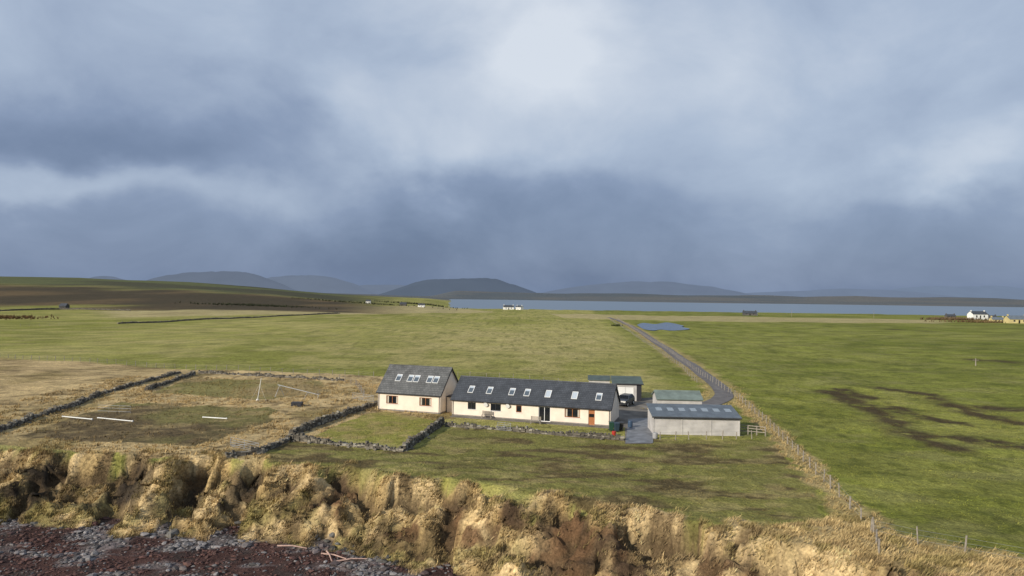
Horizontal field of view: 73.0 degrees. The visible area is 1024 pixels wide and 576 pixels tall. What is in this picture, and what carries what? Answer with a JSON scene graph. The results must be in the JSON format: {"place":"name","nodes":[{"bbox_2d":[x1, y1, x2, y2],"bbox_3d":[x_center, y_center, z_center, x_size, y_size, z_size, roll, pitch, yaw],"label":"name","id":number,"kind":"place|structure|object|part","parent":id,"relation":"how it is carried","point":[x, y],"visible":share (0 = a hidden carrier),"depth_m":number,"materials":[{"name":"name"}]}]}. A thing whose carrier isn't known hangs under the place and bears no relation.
{"place":"outdoors","nodes":[
{"label":"outdoors","id":0,"kind":"place"},
{"bbox_2d":[91,276,123,279],"bbox_3d":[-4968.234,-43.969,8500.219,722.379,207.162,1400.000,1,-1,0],"label":"hill","id":1,"kind":"structure","parent":0,"point":[106,277],"depth_m":8371.56,"materials":[{"name":"black"}]},
{"bbox_2d":[146,271,296,290],"bbox_3d":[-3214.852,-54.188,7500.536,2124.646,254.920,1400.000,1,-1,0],"label":"hill","id":2,"kind":"structure","parent":0,"point":[236,278],"depth_m":7148.47,"materials":[{"name":"black"}]},
{"bbox_2d":[268,275,375,293],"bbox_3d":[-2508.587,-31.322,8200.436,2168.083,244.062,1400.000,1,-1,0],"label":"hill","id":3,"kind":"structure","parent":0,"point":[315,283],"depth_m":7796.40,"materials":[{"name":"black"}]},
{"bbox_2d":[360,285,405,293],"bbox_3d":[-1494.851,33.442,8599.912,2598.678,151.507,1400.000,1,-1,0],"label":"hill","id":4,"kind":"structure","parent":0,"point":[378,289],"depth_m":8263.98,"materials":[{"name":"black"}]},
{"bbox_2d":[378,278,535,295],"bbox_3d":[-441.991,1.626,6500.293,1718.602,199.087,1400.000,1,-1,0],"label":"hill","id":5,"kind":"structure","parent":0,"point":[431,287],"depth_m":6064.92,"materials":[{"name":"black"}]},
{"bbox_2d":[0,276,1023,575],"bbox_3d":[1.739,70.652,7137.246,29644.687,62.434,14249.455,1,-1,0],"label":"ground","id":6,"kind":"structure","parent":0,"point":[956,364],"depth_m":86.10,"materials":[{"name":"green plant"}]},
{"bbox_2d":[0,314,58,319],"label":"scrub","id":7,"kind":"object","parent":6,"relation":"on","point":[10,316],"visible":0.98,"depth_m":394.01,"materials":[{"name":"brown plant"}]},
{"bbox_2d":[59,303,69,307],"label":"byre","id":8,"kind":"structure","parent":6,"relation":"on","point":[64,305],"depth_m":520.49,"materials":[{"name":"stone"}]},
{"bbox_2d":[0,308,130,310],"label":"dry stone wall","id":9,"kind":"structure","parent":6,"relation":"on","point":[67,309],"depth_m":518.29,"materials":[{"name":"grey stone"}]},
{"bbox_2d":[62,416,92,419],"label":"white pipe","id":10,"kind":"object","parent":6,"relation":"on","point":[78,417],"visible":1,"depth_m":91.01,"materials":[{"name":"plastic"}]},
{"bbox_2d":[0,371,181,431],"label":"dry stone wall","id":11,"kind":"structure","parent":6,"relation":"on","point":[51,410],"depth_m":102.50,"materials":[{"name":"grey stone"}]},
{"bbox_2d":[97,417,132,421],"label":"white pipe","id":12,"kind":"object","parent":6,"relation":"on","point":[115,419],"visible":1,"depth_m":90.80,"materials":[{"name":"plastic"}]},
{"bbox_2d":[144,371,195,390],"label":"dry stone wall","id":13,"kind":"structure","parent":6,"relation":"on","point":[164,383],"depth_m":125.54,"materials":[{"name":"grey stone"}]},
{"bbox_2d":[3,354,373,376],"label":"post and wire fence","id":14,"kind":"object","parent":6,"relation":"on","point":[185,366],"visible":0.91,"depth_m":150.63,"materials":[{"name":"wood"}]},
{"bbox_2d":[0,514,453,566],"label":"shore boulders","id":15,"kind":"object","parent":6,"relation":"on","point":[175,531],"visible":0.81,"depth_m":60.95,"materials":[{"name":"stone"}]},
{"bbox_2d":[117,312,338,323],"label":"dry stone wall","id":16,"kind":"structure","parent":6,"relation":"on","point":[122,322],"depth_m":413.87,"materials":[{"name":"grey stone"}]},
{"bbox_2d":[0,516,459,575],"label":"beach stones","id":17,"kind":"object","parent":6,"relation":"on","point":[90,558],"visible":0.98,"depth_m":57.83,"materials":[{"name":"grey stone"}]},
{"bbox_2d":[230,437,258,449],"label":"field gate","id":18,"kind":"structure","parent":6,"relation":"on","point":[244,444],"depth_m":74.48,"materials":[{"name":"metal"}]},
{"bbox_2d":[175,300,337,308],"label":"scrub","id":19,"kind":"object","parent":6,"relation":"on","point":[247,304],"visible":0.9,"depth_m":668.18,"materials":[{"name":"brown plant"}]},
{"bbox_2d":[224,435,295,458],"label":"dry stone wall","id":20,"kind":"structure","parent":6,"relation":"on","point":[261,449],"depth_m":72.55,"materials":[{"name":"grey stone"}]},
{"bbox_2d":[198,370,344,380],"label":"dry stone wall","id":21,"kind":"structure","parent":6,"relation":"on","point":[256,374],"depth_m":138.09,"materials":[{"name":"grey stone"}]},
{"bbox_2d":[277,545,306,548],"bbox_3d":[-18.850,22.195,59.394,2.792,0.226,0.209,1,-1,12],"label":"driftwood","id":22,"kind":"object","parent":6,"relation":"on","point":[291,545],"visible":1,"depth_m":59.40,"materials":[{"name":"beige wood"}]},
{"bbox_2d":[275,385,317,397],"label":"lowered wind turbine","id":23,"kind":"object","parent":6,"relation":"on","point":[296,389],"visible":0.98,"depth_m":110.91,"materials":[{"name":"metal"}]},
{"bbox_2d":[291,401,309,406],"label":"trailer","id":24,"kind":"object","parent":6,"relation":"on","point":[298,403],"visible":0.97,"depth_m":102.06,"materials":[{"name":"grey metal"}]},
{"bbox_2d":[288,400,377,434],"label":"dry stone wall","id":25,"kind":"structure","parent":6,"relation":"on","point":[312,424],"depth_m":91.09,"materials":[{"name":"grey stone"}]},
{"bbox_2d":[321,553,345,558],"bbox_3d":[-14.803,22.237,57.517,2.540,0.193,0.204,1,-1,23],"label":"driftwood","id":26,"kind":"object","parent":6,"relation":"on","point":[333,554],"visible":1,"depth_m":57.51,"materials":[{"name":"beige wood"}]},
{"bbox_2d":[289,432,404,451],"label":"dry stone wall","id":27,"kind":"structure","parent":6,"relation":"on","point":[310,439],"depth_m":76.94,"materials":[{"name":"grey stone"}]},
{"bbox_2d":[336,558,366,560],"bbox_3d":[-13.134,22.263,56.687,2.465,0.255,0.210,1,-1,-10],"label":"driftwood","id":28,"kind":"object","parent":6,"relation":"on","point":[350,559],"visible":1,"depth_m":56.66,"materials":[{"name":"beige wood"}]},
{"bbox_2d":[339,374,364,396],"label":"post and wire fence","id":29,"kind":"object","parent":6,"relation":"on","point":[356,383],"visible":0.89,"depth_m":118.21,"materials":[{"name":"wood"}]},
{"bbox_2d":[353,393,373,401],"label":"field gate","id":30,"kind":"structure","parent":6,"relation":"on","point":[364,397],"depth_m":109.28,"materials":[{"name":"metal"}]},
{"bbox_2d":[291,297,456,309],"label":"scrub","id":31,"kind":"object","parent":6,"relation":"on","point":[373,303],"visible":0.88,"depth_m":944.71,"materials":[{"name":"brown plant"}]},
{"bbox_2d":[376,364,457,413],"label":"cottage annexe","id":32,"kind":"structure","parent":6,"relation":"on","point":[418,388],"depth_m":100.73,"materials":[{"name":"paint"}]},
{"bbox_2d":[385,395,431,406],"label":"window frames","id":33,"kind":"structure","parent":32,"relation":"in","point":[425,405],"depth_m":100.29,"materials":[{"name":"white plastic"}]},
{"bbox_2d":[387,396,430,405],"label":"window glass","id":34,"kind":"structure","parent":32,"relation":"in","point":[389,398],"depth_m":99.37,"materials":[{"name":"black glass"}]},
{"bbox_2d":[374,300,467,308],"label":"scrub","id":35,"kind":"object","parent":6,"relation":"on","point":[425,304],"visible":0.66,"depth_m":1114.78,"materials":[{"name":"brown plant"}]},
{"bbox_2d":[402,417,444,450],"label":"dry stone wall","id":36,"kind":"structure","parent":6,"relation":"on","point":[414,440],"depth_m":81.14,"materials":[{"name":"grey stone"}]},
{"bbox_2d":[446,394,451,411],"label":"link porch","id":37,"kind":"object","parent":6,"relation":"on","point":[449,405],"visible":0.21,"depth_m":99.99,"materials":[{"name":"beige paint"}]},
{"bbox_2d":[503,305,513,309],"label":"farmhouse","id":38,"kind":"object","parent":6,"relation":"on","point":[508,307],"visible":1,"depth_m":1097.41,"materials":[{"name":"paint"}]},
{"bbox_2d":[0,375,1022,563],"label":"rough grass","id":39,"kind":"structure","parent":6,"relation":"on","point":[187,401],"depth_m":94.53,"materials":[{"name":"beige plant"}]},
{"bbox_2d":[0,444,1023,575],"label":"rough grass","id":40,"kind":"structure","parent":6,"relation":"on","point":[922,559],"depth_m":56.07,"materials":[{"name":"beige plant"}]},
{"bbox_2d":[515,305,523,309],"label":"farmhouse","id":41,"kind":"object","parent":6,"relation":"on","point":[518,307],"visible":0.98,"depth_m":1094.90,"materials":[{"name":"paint"}]},
{"bbox_2d":[467,371,575,380],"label":"post and wire fence","id":42,"kind":"object","parent":6,"relation":"on","point":[513,376],"visible":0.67,"depth_m":137.81,"materials":[{"name":"wood"}]},
{"bbox_2d":[445,421,624,440],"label":"dry stone wall","id":43,"kind":"structure","parent":6,"relation":"on","point":[590,434],"depth_m":85.06,"materials":[{"name":"grey stone"}]},
{"bbox_2d":[450,375,620,425],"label":"long cottage","id":44,"kind":"structure","parent":6,"relation":"on","point":[584,403],"depth_m":94.71,"materials":[{"name":"stone"}]},
{"bbox_2d":[467,402,594,424],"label":"window frames","id":45,"kind":"structure","parent":44,"relation":"in","point":[591,420],"depth_m":92.37,"materials":[{"name":"white plastic"}]},
{"bbox_2d":[469,403,593,420],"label":"window glass","id":46,"kind":"structure","parent":44,"relation":"in","point":[568,412],"depth_m":93.37,"materials":[{"name":"black glass"}]},
{"bbox_2d":[530,416,540,423],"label":"garden bench","id":47,"kind":"object","parent":6,"relation":"on","point":[536,419],"visible":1,"depth_m":91.49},
{"bbox_2d":[588,375,610,382],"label":"shed","id":48,"kind":"structure","parent":6,"relation":"on","point":[600,378],"depth_m":119.25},
{"bbox_2d":[608,421,613,430],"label":"wheelie bin","id":49,"kind":"object","parent":6,"relation":"on","point":[611,425],"visible":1,"depth_m":87.36,"materials":[{"name":"plastic"}]},
{"bbox_2d":[613,422,619,430],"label":"wheelie bin","id":50,"kind":"object","parent":6,"relation":"on","point":[616,426],"visible":0.98,"depth_m":86.98,"materials":[{"name":"plastic"}]},
{"bbox_2d":[618,421,623,430],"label":"wheelie bin","id":51,"kind":"object","parent":6,"relation":"on","point":[621,425],"visible":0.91,"depth_m":87.45,"materials":[{"name":"plastic"}]},
{"bbox_2d":[611,376,643,400],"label":"garage","id":52,"kind":"structure","parent":6,"relation":"on","point":[630,384],"depth_m":113.24,"materials":[{"name":"green metal"}]},
{"bbox_2d":[617,387,632,394],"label":"doors","id":53,"kind":"structure","parent":52,"relation":"in","point":[621,390],"depth_m":113.21,"materials":[{"name":"white metal"}]},
{"bbox_2d":[610,319,694,380],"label":"post and wire fence","id":54,"kind":"object","parent":6,"relation":"on","point":[662,352],"visible":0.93,"depth_m":192.01,"materials":[{"name":"wood"}]},
{"bbox_2d":[615,397,703,443],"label":"gravel yard","id":55,"kind":"structure","parent":6,"relation":"on","point":[634,410],"depth_m":102.47,"materials":[{"name":"grey gravel"}]},
{"bbox_2d":[619,393,634,406],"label":"parked car","id":56,"kind":"object","parent":55,"relation":"on","point":[626,399],"visible":0.74,"depth_m":107.68,"materials":[{"name":"paint"}]},
{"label":"windows","id":57,"kind":"part","parent":56,"relation":"part of","materials":[{"name":"black glass"}]},
{"bbox_2d":[651,390,703,403],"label":"green roofed shed","id":58,"kind":"structure","parent":6,"relation":"on","point":[677,397],"depth_m":98.38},
{"bbox_2d":[646,403,741,435],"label":"boarded barn","id":59,"kind":"structure","parent":6,"relation":"on","point":[699,419],"depth_m":85.86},
{"bbox_2d":[660,430,751,439],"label":"post and wire fence","id":60,"kind":"object","parent":6,"relation":"on","point":[688,435],"visible":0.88,"depth_m":82.92,"materials":[{"name":"wood"}]},
{"bbox_2d":[617,318,861,520],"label":"post and wire fence","id":61,"kind":"object","parent":6,"relation":"on","point":[686,362],"visible":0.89,"depth_m":85.71,"materials":[{"name":"brown wood"}]},
{"bbox_2d":[742,311,756,315],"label":"farmhouse","id":62,"kind":"object","parent":6,"relation":"on","point":[751,313],"visible":1,"depth_m":822.00,"materials":[{"name":"stone"}]},
{"bbox_2d":[740,424,765,435],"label":"timber rail fence","id":63,"kind":"object","parent":6,"relation":"on","point":[747,430],"visible":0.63,"depth_m":86.27,"materials":[{"name":"grey wood"}]},
{"bbox_2d":[872,517,879,554],"bbox_3d":[25.453,17.414,48.378,0.203,1.468,4.673,1,-1,24],"label":"post and wire fence","id":64,"kind":"object","parent":6,"relation":"on","point":[876,531],"visible":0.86,"depth_m":48.16,"materials":[{"name":"grey wood"}]},
{"bbox_2d":[870,519,1023,558],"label":"post and wire fence","id":65,"kind":"object","parent":6,"relation":"on","point":[966,543],"visible":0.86,"depth_m":47.31,"materials":[{"name":"grey wood"}]},
{"bbox_2d":[944,314,955,317],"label":"byre","id":66,"kind":"structure","parent":6,"relation":"on","point":[949,315],"depth_m":846.14,"materials":[{"name":"stone"}]},
{"bbox_2d":[920,316,987,320],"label":"scrub","id":67,"kind":"object","parent":6,"relation":"on","point":[947,318],"visible":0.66,"depth_m":719.23,"materials":[{"name":"brown plant"}]},
{"bbox_2d":[925,318,1005,322],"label":"scrub","id":68,"kind":"object","parent":6,"relation":"on","point":[983,321],"visible":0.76,"depth_m":618.34,"materials":[{"name":"brown plant"}]},
{"bbox_2d":[967,311,988,319],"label":"farmhouse","id":69,"kind":"object","parent":6,"relation":"on","point":[978,314],"visible":0.83,"depth_m":780.05,"materials":[{"name":"paint"}]},
{"bbox_2d":[989,317,1002,322],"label":"byre","id":70,"kind":"structure","parent":6,"relation":"on","point":[997,319],"depth_m":623.10,"materials":[{"name":"yellow stone"}]},
{"bbox_2d":[1003,315,1023,322],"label":"byre","id":71,"kind":"structure","parent":6,"relation":"on","point":[1012,319],"depth_m":600.64,"materials":[{"name":"yellow stone"}]},
{"bbox_2d":[0,0,1023,292],"label":"sky","id":72,"kind":"structure","parent":0,"point":[538,146],"materials":[{"name":"grey"}]},
{"bbox_2d":[450,415,608,428],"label":"paving","id":73,"kind":"structure","parent":0,"point":[526,421],"depth_m":93.11,"materials":[{"name":"grey concrete"}]},
{"bbox_2d":[481,410,491,418],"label":"garden bench","id":74,"kind":"object","parent":73,"relation":"on","point":[486,412],"visible":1,"depth_m":95.41,"materials":[{"name":"wood"}]},
{"bbox_2d":[626,418,652,442],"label":"concrete path","id":75,"kind":"structure","parent":0,"point":[639,431],"depth_m":86.62,"materials":[{"name":"grey concrete"}]},
{"bbox_2d":[628,420,632,427],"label":"barrel","id":76,"kind":"object","parent":75,"relation":"on","point":[630,423],"visible":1,"depth_m":89.78,"materials":[{"name":"plastic"}]},
{"bbox_2d":[652,432,657,438],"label":"barrel","id":77,"kind":"object","parent":75,"relation":"on","point":[654,435],"visible":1,"depth_m":82.97,"materials":[{"name":"plastic"}]},
{"bbox_2d":[544,281,750,295],"bbox_3d":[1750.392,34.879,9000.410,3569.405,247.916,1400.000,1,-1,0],"label":"hill","id":78,"kind":"structure","parent":0,"point":[658,288],"depth_m":8621.52,"materials":[{"name":"black"}]},
{"bbox_2d":[638,322,688,330],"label":"pond","id":79,"kind":"structure","parent":0,"point":[664,326],"depth_m":400.25,"materials":[{"name":"blue"}]},
{"bbox_2d":[607,317,733,404],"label":"farm track","id":80,"kind":"structure","parent":0,"point":[721,396],"depth_m":146.00,"materials":[{"name":"grey asphalt"}]},
{"bbox_2d":[449,299,1023,315],"bbox_3d":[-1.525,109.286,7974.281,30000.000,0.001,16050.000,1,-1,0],"label":"sea","id":81,"kind":"structure","parent":0,"point":[727,307],"depth_m":1784.78,"materials":[{"name":"blue"}]},
{"bbox_2d":[746,289,955,297],"bbox_3d":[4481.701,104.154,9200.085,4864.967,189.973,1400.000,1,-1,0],"label":"hill","id":82,"kind":"structure","parent":0,"point":[856,292],"depth_m":8909.42,"materials":[{"name":"black"}]},
{"bbox_2d":[892,286,1023,299],"bbox_3d":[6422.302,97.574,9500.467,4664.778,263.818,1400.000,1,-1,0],"label":"hill","id":83,"kind":"structure","parent":0,"point":[1003,292],"depth_m":9200.04,"materials":[{"name":"black"}]}
]}

